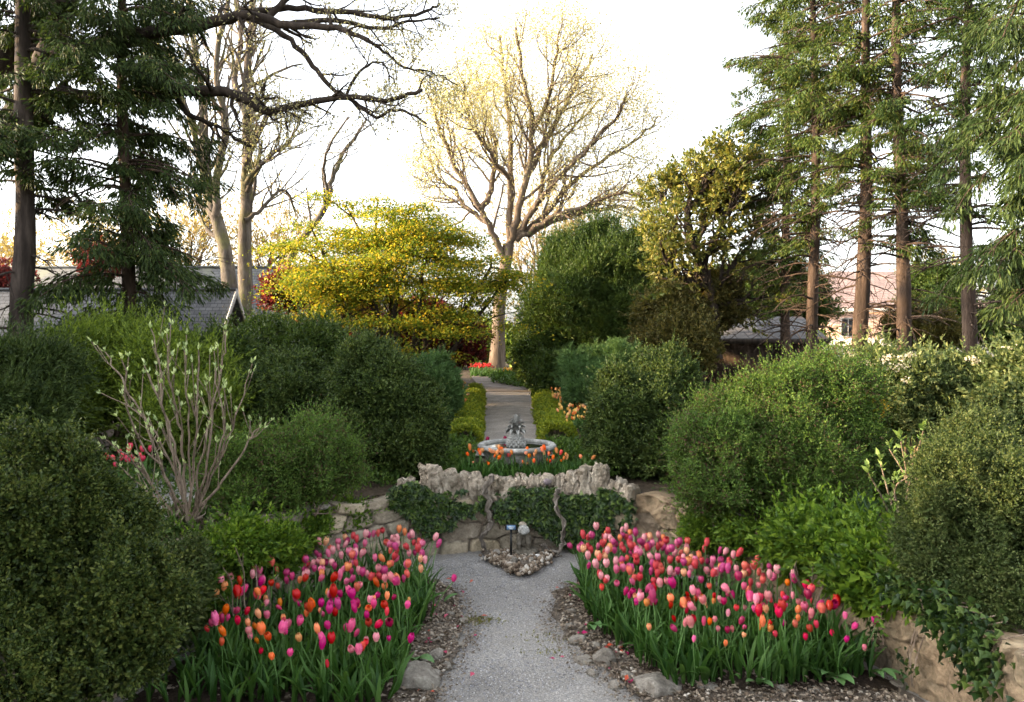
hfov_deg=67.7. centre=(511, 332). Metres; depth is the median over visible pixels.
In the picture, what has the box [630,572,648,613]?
tulip
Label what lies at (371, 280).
golden maple
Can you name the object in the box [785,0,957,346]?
conifer tree
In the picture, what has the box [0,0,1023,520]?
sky
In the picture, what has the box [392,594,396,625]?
tulip
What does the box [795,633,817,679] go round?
tulip
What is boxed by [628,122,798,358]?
magnolia tree
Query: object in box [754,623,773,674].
tulip
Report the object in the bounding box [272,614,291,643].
tulip
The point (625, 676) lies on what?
fallen petals
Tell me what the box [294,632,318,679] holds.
tulip
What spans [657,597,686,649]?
tulip
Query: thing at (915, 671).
ivy
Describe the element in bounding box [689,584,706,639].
tulip
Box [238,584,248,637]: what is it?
tulip
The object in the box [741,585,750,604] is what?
tulip
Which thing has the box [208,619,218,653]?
tulip
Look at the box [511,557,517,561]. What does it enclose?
bed stone
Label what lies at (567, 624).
edging rock
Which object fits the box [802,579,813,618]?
tulip
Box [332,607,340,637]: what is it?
tulip
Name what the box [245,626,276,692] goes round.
tulip
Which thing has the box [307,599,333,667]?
tulip
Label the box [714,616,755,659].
tulip
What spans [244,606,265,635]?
tulip
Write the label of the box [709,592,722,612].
tulip
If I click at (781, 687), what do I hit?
edging rock
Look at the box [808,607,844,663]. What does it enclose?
tulip
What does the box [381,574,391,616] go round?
tulip
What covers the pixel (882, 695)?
edging pebbles
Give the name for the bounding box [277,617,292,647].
tulip
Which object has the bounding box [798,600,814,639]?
tulip
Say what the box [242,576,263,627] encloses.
tulip
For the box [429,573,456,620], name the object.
tulip
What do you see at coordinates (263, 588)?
tulip
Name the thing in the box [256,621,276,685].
tulip
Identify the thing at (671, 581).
tulip
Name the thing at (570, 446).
ground cover
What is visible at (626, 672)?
edging rock
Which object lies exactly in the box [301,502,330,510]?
ledge stone
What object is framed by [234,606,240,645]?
tulip
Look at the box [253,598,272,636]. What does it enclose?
tulip
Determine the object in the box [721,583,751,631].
tulip
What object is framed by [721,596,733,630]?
tulip
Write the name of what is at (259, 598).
tulip
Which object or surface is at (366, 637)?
tulip
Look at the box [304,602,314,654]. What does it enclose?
tulip
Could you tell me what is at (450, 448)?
ground cover
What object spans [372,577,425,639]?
tulip
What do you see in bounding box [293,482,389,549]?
trailing shrub
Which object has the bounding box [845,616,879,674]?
tulip
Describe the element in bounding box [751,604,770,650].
tulip
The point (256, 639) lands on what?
tulip
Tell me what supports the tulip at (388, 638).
on the bed soil at (205, 695)
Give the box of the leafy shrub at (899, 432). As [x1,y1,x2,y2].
[861,419,939,525]
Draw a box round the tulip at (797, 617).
[782,614,816,648]
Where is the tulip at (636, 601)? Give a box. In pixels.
[632,597,643,653]
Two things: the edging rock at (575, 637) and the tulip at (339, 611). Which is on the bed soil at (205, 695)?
the tulip at (339, 611)
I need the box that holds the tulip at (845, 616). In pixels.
[842,611,882,674]
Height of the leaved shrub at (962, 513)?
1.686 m
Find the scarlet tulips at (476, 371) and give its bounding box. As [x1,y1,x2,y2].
[468,362,492,376]
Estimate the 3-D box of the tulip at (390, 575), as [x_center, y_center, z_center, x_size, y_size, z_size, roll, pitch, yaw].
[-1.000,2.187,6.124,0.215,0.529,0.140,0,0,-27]
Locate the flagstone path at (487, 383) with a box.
[471,375,530,390]
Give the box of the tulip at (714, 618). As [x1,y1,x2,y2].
[704,616,716,666]
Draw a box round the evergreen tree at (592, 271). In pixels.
[504,197,681,352]
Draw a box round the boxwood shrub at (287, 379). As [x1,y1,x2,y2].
[228,338,334,430]
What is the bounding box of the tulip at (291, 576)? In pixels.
[283,571,295,612]
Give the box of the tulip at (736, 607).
[718,604,741,629]
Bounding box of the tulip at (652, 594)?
[636,588,680,656]
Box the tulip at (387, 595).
[381,591,408,640]
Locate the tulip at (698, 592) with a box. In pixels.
[695,588,718,622]
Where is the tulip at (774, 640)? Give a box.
[767,620,801,650]
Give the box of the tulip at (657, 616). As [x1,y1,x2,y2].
[652,603,662,623]
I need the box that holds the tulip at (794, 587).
[785,573,798,618]
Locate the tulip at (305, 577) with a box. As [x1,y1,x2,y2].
[302,573,333,629]
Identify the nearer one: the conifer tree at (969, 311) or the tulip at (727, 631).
the tulip at (727, 631)
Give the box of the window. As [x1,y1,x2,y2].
[840,318,852,336]
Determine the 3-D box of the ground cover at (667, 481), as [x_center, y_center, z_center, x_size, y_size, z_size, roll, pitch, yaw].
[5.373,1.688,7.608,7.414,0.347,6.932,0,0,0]
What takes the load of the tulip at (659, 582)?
on the bed soil at (863, 680)
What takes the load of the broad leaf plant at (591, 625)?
on the bed soil at (863, 680)
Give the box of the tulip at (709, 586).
[707,582,721,615]
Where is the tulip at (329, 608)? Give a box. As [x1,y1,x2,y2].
[315,602,332,667]
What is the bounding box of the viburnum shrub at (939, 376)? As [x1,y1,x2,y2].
[827,315,1023,462]
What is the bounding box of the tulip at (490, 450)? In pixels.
[488,448,492,461]
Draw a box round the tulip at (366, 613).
[335,610,371,661]
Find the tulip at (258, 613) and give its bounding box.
[240,608,266,663]
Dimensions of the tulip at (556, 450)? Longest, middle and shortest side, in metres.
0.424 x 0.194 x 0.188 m
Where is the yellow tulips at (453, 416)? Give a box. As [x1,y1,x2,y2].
[449,380,469,421]
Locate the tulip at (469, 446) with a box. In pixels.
[464,443,470,466]
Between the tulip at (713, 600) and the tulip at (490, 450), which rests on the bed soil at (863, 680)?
the tulip at (713, 600)
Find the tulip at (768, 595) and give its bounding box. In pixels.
[759,590,776,639]
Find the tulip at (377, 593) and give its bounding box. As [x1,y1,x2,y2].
[374,591,396,629]
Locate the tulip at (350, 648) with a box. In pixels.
[347,645,370,695]
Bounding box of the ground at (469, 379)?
[63,343,1023,633]
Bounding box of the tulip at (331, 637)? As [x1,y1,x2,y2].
[300,631,348,699]
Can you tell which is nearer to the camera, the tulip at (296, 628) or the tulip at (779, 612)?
the tulip at (779, 612)
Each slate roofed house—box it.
[0,288,244,337]
[10,266,400,321]
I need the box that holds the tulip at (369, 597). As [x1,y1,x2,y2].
[357,595,372,627]
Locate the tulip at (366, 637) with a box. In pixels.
[364,636,379,654]
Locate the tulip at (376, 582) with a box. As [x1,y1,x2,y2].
[373,577,381,620]
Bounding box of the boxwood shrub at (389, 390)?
[316,319,460,478]
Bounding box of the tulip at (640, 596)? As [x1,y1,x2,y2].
[618,591,643,656]
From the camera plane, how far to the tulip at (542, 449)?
8.96 m
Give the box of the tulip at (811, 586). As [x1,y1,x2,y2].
[803,583,814,628]
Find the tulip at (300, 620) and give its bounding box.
[296,616,309,684]
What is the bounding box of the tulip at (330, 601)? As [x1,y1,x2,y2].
[318,599,336,653]
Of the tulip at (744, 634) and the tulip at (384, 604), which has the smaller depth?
the tulip at (744, 634)
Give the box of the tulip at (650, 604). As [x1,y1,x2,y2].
[622,595,652,656]
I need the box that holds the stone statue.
[513,521,538,554]
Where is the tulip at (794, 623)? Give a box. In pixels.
[792,619,820,675]
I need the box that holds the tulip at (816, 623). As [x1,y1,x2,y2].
[805,620,830,672]
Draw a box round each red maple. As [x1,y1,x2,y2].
[0,237,120,287]
[251,258,495,369]
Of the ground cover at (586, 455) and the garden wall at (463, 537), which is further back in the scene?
the ground cover at (586, 455)
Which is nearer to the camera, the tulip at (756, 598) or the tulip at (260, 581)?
the tulip at (756, 598)
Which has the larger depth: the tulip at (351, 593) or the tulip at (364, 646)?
the tulip at (351, 593)
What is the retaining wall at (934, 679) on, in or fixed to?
on the gravel court
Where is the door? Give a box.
[771,347,796,382]
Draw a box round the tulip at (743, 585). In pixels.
[727,581,752,635]
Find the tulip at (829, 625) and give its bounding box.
[816,599,838,639]
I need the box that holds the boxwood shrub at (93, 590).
[0,391,218,701]
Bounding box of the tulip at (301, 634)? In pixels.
[296,614,310,667]
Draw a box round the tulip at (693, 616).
[672,614,695,650]
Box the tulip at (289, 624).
[283,618,291,659]
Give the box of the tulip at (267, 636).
[264,631,296,697]
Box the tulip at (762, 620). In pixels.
[757,614,781,684]
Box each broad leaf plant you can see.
[410,654,433,662]
[444,593,455,600]
[587,620,601,629]
[746,678,773,686]
[808,665,854,684]
[871,668,901,679]
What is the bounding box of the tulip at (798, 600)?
[793,598,802,641]
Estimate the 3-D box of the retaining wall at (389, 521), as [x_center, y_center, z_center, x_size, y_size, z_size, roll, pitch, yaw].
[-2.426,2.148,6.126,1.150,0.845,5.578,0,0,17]
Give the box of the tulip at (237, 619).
[234,615,248,655]
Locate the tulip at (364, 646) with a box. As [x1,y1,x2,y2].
[356,641,372,691]
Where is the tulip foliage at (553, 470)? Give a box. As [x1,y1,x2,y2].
[454,457,582,477]
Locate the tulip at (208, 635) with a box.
[201,611,224,651]
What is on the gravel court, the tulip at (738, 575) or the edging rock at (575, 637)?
the edging rock at (575, 637)
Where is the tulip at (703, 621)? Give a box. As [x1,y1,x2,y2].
[699,616,706,649]
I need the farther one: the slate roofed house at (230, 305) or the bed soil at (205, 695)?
the slate roofed house at (230, 305)
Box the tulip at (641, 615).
[634,603,652,628]
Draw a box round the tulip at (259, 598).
[253,592,281,636]
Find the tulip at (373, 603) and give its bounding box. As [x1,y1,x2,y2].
[360,597,376,645]
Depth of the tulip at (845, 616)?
5.46 m
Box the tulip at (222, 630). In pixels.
[218,625,247,687]
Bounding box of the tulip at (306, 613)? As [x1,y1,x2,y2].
[302,610,310,652]
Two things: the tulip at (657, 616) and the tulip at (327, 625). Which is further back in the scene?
the tulip at (657, 616)
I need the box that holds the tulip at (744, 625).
[742,624,748,650]
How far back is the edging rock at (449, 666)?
5.64 m
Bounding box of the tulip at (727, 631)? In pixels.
[725,625,748,678]
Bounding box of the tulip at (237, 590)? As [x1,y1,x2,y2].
[227,584,262,640]
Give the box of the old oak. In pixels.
[0,0,474,180]
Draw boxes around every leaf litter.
[130,579,439,701]
[434,579,662,701]
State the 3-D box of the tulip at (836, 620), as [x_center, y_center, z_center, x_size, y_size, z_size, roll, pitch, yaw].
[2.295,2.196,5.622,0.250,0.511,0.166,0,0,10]
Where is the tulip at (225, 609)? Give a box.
[222,603,236,637]
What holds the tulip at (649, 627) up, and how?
on the bed soil at (863, 680)
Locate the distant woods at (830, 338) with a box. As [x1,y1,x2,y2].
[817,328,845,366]
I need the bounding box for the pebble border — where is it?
[479,547,555,576]
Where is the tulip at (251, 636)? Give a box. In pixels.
[231,633,256,686]
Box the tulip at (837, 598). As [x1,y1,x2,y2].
[821,594,853,639]
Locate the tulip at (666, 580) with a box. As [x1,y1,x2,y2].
[664,577,685,616]
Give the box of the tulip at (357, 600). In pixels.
[354,597,367,642]
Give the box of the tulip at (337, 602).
[331,596,346,651]
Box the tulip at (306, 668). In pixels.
[299,631,325,701]
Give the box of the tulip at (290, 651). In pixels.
[287,648,299,701]
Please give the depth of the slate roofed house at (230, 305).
19.80 m
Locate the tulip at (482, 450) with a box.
[479,447,483,468]
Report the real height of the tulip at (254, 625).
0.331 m
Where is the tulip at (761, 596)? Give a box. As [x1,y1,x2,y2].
[754,592,773,625]
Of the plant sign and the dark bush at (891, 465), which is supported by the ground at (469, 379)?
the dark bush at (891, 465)
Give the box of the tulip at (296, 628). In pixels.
[294,598,315,636]
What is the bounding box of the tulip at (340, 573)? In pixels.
[318,568,342,617]
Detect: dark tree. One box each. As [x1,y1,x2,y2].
[713,247,849,329]
[888,250,987,351]
[977,241,1023,351]
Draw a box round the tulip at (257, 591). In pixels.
[228,587,260,642]
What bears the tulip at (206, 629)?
on the bed soil at (205, 695)
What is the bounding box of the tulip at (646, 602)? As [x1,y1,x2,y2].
[637,598,665,662]
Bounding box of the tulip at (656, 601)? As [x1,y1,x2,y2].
[639,599,664,628]
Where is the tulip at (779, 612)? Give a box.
[775,605,795,682]
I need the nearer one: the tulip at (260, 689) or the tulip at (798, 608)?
the tulip at (260, 689)
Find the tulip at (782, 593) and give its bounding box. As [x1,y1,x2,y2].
[780,591,789,617]
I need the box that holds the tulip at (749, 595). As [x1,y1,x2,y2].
[746,590,769,647]
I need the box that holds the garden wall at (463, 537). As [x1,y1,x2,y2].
[396,462,640,557]
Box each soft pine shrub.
[409,344,468,418]
[549,335,642,409]
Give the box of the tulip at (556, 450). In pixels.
[554,447,563,464]
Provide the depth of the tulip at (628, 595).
6.07 m
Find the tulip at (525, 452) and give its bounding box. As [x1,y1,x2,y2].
[523,451,527,476]
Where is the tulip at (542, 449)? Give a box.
[540,446,560,474]
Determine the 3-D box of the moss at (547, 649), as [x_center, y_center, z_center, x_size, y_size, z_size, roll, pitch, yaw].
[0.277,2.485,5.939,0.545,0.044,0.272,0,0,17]
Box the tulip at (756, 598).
[750,592,771,638]
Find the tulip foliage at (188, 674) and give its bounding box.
[146,558,446,701]
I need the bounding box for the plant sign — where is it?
[505,524,516,554]
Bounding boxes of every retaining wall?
[0,494,410,701]
[635,491,1023,701]
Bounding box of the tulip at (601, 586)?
[599,583,621,635]
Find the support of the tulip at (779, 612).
on the bed soil at (863, 680)
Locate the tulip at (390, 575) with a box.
[378,571,397,626]
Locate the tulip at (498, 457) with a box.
[484,454,501,477]
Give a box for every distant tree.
[0,200,75,265]
[36,196,181,265]
[136,172,262,265]
[215,182,329,265]
[468,154,585,320]
[513,172,636,275]
[886,248,986,294]
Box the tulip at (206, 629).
[192,625,209,664]
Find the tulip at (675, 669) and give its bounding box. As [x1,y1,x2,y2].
[667,618,697,682]
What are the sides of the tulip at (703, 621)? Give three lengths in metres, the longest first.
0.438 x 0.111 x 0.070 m
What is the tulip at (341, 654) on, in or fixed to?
on the bed soil at (205, 695)
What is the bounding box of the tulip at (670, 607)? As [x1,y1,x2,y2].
[653,601,673,654]
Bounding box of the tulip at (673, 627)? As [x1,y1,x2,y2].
[663,624,690,675]
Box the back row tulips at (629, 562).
[219,522,796,624]
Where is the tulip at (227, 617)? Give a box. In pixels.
[226,614,240,653]
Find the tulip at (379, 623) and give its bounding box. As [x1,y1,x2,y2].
[374,619,391,690]
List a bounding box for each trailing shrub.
[159,511,236,650]
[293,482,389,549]
[664,498,774,564]
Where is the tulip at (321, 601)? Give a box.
[318,597,325,640]
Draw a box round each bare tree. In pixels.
[126,0,281,289]
[200,0,360,322]
[270,110,389,314]
[372,0,707,370]
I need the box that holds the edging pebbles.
[389,583,905,701]
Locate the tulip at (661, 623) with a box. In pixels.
[653,607,668,638]
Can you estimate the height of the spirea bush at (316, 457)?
1.312 m
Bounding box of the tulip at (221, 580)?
[217,574,234,616]
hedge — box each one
[448,382,487,442]
[530,388,577,439]
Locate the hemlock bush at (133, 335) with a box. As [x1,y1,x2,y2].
[27,287,271,468]
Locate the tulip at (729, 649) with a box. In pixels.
[722,625,733,674]
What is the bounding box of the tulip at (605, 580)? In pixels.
[598,577,614,625]
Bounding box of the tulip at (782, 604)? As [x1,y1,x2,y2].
[778,599,812,672]
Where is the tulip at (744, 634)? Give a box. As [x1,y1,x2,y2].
[737,631,761,683]
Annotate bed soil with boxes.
[126,571,432,701]
[481,550,543,567]
[573,580,900,691]
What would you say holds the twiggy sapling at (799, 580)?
on the bed soil at (863, 680)
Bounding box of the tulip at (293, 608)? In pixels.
[292,597,308,640]
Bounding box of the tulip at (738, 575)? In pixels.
[701,570,742,619]
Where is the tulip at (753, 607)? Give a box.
[740,604,771,640]
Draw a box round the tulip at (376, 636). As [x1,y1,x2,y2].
[371,632,387,692]
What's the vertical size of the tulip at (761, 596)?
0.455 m
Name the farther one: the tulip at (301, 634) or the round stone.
the round stone
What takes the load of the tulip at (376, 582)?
on the bed soil at (205, 695)
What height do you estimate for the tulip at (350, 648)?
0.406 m
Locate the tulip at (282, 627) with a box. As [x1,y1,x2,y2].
[271,620,296,686]
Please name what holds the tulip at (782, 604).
on the bed soil at (863, 680)
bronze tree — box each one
[617,256,752,374]
[868,291,961,351]
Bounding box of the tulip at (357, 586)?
[354,582,364,611]
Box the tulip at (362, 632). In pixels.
[351,601,371,652]
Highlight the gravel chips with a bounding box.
[426,555,604,701]
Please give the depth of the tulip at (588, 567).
6.68 m
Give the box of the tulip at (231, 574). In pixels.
[211,572,233,624]
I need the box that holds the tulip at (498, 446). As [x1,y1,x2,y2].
[493,444,501,468]
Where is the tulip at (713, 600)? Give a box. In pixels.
[701,598,715,612]
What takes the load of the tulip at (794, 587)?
on the bed soil at (863, 680)
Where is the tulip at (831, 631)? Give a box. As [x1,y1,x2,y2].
[829,629,845,673]
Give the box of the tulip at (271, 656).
[262,652,280,701]
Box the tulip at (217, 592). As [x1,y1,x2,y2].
[208,588,231,632]
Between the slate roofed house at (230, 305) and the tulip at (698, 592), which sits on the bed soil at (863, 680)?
the tulip at (698, 592)
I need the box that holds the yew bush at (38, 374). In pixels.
[0,305,115,439]
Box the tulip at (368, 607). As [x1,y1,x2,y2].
[343,604,382,638]
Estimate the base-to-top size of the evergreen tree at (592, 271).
5.783 m
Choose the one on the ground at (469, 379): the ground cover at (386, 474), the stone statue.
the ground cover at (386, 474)
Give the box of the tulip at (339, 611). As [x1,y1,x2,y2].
[323,592,341,624]
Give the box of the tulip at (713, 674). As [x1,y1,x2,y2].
[706,625,728,681]
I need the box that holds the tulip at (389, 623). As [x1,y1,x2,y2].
[371,612,392,635]
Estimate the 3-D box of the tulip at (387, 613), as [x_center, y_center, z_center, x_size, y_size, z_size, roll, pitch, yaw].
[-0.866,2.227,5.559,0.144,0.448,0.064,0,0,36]
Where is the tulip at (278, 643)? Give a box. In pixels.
[272,628,287,684]
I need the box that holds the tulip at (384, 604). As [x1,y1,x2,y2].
[381,599,398,650]
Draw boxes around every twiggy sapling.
[217,539,277,643]
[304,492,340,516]
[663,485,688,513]
[773,554,828,615]
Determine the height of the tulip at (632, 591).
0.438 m
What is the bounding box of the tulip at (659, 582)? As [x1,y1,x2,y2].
[652,578,664,626]
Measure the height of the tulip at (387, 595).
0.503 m
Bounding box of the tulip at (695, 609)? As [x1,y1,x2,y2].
[687,606,699,644]
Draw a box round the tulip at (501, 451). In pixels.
[499,448,521,474]
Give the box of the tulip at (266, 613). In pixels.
[258,610,277,653]
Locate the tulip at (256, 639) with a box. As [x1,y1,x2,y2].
[253,637,265,672]
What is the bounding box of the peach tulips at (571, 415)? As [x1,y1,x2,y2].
[551,387,587,436]
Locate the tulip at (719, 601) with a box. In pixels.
[714,595,721,623]
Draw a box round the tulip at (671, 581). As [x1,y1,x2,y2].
[667,576,683,622]
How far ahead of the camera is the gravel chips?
6.51 m
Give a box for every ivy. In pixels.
[385,480,500,540]
[482,484,637,554]
[815,539,1023,701]
[866,604,925,690]
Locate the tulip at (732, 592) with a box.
[724,589,743,618]
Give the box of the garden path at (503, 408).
[474,392,552,455]
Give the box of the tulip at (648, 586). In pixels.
[645,582,678,616]
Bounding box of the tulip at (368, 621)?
[355,617,396,669]
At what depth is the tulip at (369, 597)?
5.85 m
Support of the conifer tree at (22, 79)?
on the ground at (469, 379)
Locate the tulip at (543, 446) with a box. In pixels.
[542,444,550,465]
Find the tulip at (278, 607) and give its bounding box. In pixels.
[276,604,291,615]
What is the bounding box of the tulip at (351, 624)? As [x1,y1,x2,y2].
[344,618,358,677]
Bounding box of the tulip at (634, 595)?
[620,592,645,628]
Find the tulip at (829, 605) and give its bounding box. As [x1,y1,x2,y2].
[822,599,837,668]
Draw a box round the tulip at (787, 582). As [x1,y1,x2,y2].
[785,579,799,616]
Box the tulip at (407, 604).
[400,600,421,647]
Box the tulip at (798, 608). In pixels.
[782,604,801,637]
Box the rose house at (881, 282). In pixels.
[819,271,988,358]
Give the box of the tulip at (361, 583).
[347,581,362,622]
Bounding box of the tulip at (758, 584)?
[756,581,774,622]
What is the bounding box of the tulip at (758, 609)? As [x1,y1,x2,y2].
[754,602,770,677]
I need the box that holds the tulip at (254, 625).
[252,622,258,652]
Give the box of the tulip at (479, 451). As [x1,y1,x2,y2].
[478,450,487,474]
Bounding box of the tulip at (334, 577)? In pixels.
[315,571,337,633]
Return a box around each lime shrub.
[163,488,334,635]
[724,470,938,636]
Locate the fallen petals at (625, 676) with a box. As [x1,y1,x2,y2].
[418,578,628,691]
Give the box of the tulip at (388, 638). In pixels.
[377,634,390,681]
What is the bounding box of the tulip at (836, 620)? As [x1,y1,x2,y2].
[810,599,843,648]
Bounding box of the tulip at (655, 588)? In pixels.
[651,582,669,622]
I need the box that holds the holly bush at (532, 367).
[505,316,574,395]
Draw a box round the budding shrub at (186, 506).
[86,301,273,535]
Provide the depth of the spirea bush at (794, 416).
7.32 m
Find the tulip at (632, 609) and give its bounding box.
[628,597,647,619]
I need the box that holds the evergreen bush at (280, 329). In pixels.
[171,300,357,378]
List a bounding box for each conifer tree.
[0,0,158,339]
[12,0,242,438]
[709,0,859,370]
[725,0,895,367]
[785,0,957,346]
[814,0,1000,350]
[853,0,1023,353]
[911,0,1023,336]
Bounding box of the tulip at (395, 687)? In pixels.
[387,632,414,698]
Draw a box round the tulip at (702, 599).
[699,595,717,664]
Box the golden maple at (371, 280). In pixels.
[231,188,563,370]
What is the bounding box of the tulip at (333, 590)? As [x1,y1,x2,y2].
[326,583,337,654]
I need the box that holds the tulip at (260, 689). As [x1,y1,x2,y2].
[257,647,278,699]
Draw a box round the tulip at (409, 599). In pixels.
[407,596,416,629]
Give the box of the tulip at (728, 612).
[719,608,731,639]
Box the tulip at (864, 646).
[840,644,866,673]
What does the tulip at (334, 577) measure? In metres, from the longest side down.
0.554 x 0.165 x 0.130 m
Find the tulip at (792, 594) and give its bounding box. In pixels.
[791,591,801,629]
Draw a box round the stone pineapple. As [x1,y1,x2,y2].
[505,414,525,446]
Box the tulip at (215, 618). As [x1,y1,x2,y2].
[211,610,234,676]
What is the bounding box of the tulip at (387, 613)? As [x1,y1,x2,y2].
[385,606,400,667]
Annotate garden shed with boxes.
[702,317,829,385]
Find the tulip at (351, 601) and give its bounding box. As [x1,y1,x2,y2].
[347,598,382,656]
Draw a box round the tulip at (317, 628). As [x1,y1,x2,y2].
[285,623,319,688]
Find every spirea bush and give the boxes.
[164,391,389,517]
[646,320,911,524]
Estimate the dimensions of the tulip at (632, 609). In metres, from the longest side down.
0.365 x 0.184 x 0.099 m
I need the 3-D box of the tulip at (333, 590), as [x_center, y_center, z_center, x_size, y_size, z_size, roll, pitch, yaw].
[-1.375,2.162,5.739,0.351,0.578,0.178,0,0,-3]
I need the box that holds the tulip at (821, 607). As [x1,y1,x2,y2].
[803,602,825,640]
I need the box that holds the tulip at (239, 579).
[214,575,243,619]
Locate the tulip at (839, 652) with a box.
[823,633,849,682]
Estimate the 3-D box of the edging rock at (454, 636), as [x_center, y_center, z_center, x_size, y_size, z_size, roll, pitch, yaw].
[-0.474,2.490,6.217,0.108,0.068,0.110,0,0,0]
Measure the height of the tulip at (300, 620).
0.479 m
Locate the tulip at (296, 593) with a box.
[292,588,315,635]
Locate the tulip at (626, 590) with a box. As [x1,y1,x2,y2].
[596,586,628,634]
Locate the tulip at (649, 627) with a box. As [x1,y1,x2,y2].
[646,623,659,668]
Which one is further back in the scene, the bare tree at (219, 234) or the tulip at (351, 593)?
the bare tree at (219, 234)
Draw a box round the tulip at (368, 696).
[344,643,396,701]
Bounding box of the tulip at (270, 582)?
[266,579,282,623]
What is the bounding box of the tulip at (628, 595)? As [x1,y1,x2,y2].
[610,592,630,640]
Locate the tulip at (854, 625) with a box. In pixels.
[819,621,858,668]
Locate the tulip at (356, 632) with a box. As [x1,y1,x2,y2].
[343,628,359,645]
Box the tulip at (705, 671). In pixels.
[686,615,714,684]
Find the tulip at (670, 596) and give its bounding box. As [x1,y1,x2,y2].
[667,593,683,628]
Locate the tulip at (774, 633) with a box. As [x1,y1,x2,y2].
[762,630,780,683]
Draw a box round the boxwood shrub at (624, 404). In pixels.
[573,328,714,482]
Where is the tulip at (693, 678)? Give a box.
[691,635,697,686]
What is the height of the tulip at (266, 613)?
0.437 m
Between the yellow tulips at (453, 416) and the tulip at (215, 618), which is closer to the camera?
the tulip at (215, 618)
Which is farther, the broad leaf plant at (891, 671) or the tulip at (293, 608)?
the tulip at (293, 608)
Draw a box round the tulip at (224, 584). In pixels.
[217,580,243,628]
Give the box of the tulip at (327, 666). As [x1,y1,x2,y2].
[325,659,359,701]
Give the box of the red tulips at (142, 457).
[105,442,155,488]
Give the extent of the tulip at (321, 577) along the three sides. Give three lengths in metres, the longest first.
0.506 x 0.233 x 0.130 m
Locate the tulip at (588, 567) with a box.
[569,562,591,609]
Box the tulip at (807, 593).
[804,588,825,627]
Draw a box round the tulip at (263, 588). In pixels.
[241,585,266,633]
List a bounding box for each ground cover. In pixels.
[62,445,213,497]
[102,383,468,475]
[160,459,413,538]
[413,430,478,478]
[487,366,530,388]
[544,433,624,476]
[580,381,935,471]
[659,451,1023,610]
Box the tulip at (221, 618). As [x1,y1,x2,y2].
[217,613,226,669]
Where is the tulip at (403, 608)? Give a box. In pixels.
[395,575,407,630]
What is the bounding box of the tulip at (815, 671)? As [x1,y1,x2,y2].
[800,624,835,682]
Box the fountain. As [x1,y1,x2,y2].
[477,438,556,468]
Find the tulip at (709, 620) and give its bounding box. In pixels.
[706,617,723,677]
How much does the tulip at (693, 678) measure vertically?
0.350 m
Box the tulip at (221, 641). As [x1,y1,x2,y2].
[216,636,225,689]
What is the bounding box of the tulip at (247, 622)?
[225,618,254,673]
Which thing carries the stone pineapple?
on the fountain
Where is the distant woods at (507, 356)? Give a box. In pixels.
[464,310,519,369]
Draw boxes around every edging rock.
[400,660,440,690]
[429,648,443,659]
[443,661,452,670]
[448,633,460,640]
[458,617,467,622]
[458,642,465,647]
[563,622,572,628]
[568,634,586,644]
[573,654,592,665]
[586,668,597,677]
[591,641,601,646]
[592,647,616,666]
[607,679,623,689]
[620,670,635,680]
[633,672,681,697]
[694,677,717,689]
[775,684,787,692]
[808,685,821,693]
[889,679,908,690]
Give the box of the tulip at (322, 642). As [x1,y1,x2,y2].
[296,636,338,701]
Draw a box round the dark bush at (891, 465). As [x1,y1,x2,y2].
[840,409,913,508]
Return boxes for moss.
[463,612,508,625]
[505,627,569,646]
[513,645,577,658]
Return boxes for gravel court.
[113,550,928,701]
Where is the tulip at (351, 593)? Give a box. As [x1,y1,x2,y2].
[330,587,355,648]
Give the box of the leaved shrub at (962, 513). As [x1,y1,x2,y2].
[865,393,1023,633]
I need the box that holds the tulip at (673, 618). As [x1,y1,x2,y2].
[672,615,687,645]
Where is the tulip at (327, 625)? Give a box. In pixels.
[324,620,339,674]
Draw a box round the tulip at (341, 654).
[338,623,365,674]
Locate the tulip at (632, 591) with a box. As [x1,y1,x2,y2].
[628,588,641,647]
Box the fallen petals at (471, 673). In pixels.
[426,594,616,675]
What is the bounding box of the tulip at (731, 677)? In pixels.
[714,639,738,683]
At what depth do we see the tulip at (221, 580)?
6.17 m
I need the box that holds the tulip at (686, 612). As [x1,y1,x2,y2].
[679,607,697,641]
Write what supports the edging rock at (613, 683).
on the gravel court
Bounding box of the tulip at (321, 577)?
[291,574,324,614]
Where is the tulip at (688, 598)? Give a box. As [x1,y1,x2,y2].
[679,596,692,631]
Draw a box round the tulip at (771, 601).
[765,599,791,634]
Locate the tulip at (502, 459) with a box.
[493,449,508,471]
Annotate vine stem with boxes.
[478,474,493,550]
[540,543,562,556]
[553,487,566,554]
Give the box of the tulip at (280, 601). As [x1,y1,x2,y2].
[255,597,281,636]
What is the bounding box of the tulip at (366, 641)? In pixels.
[354,638,368,666]
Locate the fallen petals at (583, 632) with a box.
[427,590,632,682]
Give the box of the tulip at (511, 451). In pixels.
[501,449,512,471]
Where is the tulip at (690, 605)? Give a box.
[687,601,712,651]
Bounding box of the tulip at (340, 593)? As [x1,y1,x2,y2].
[337,589,347,622]
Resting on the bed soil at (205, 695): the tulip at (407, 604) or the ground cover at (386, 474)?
the tulip at (407, 604)

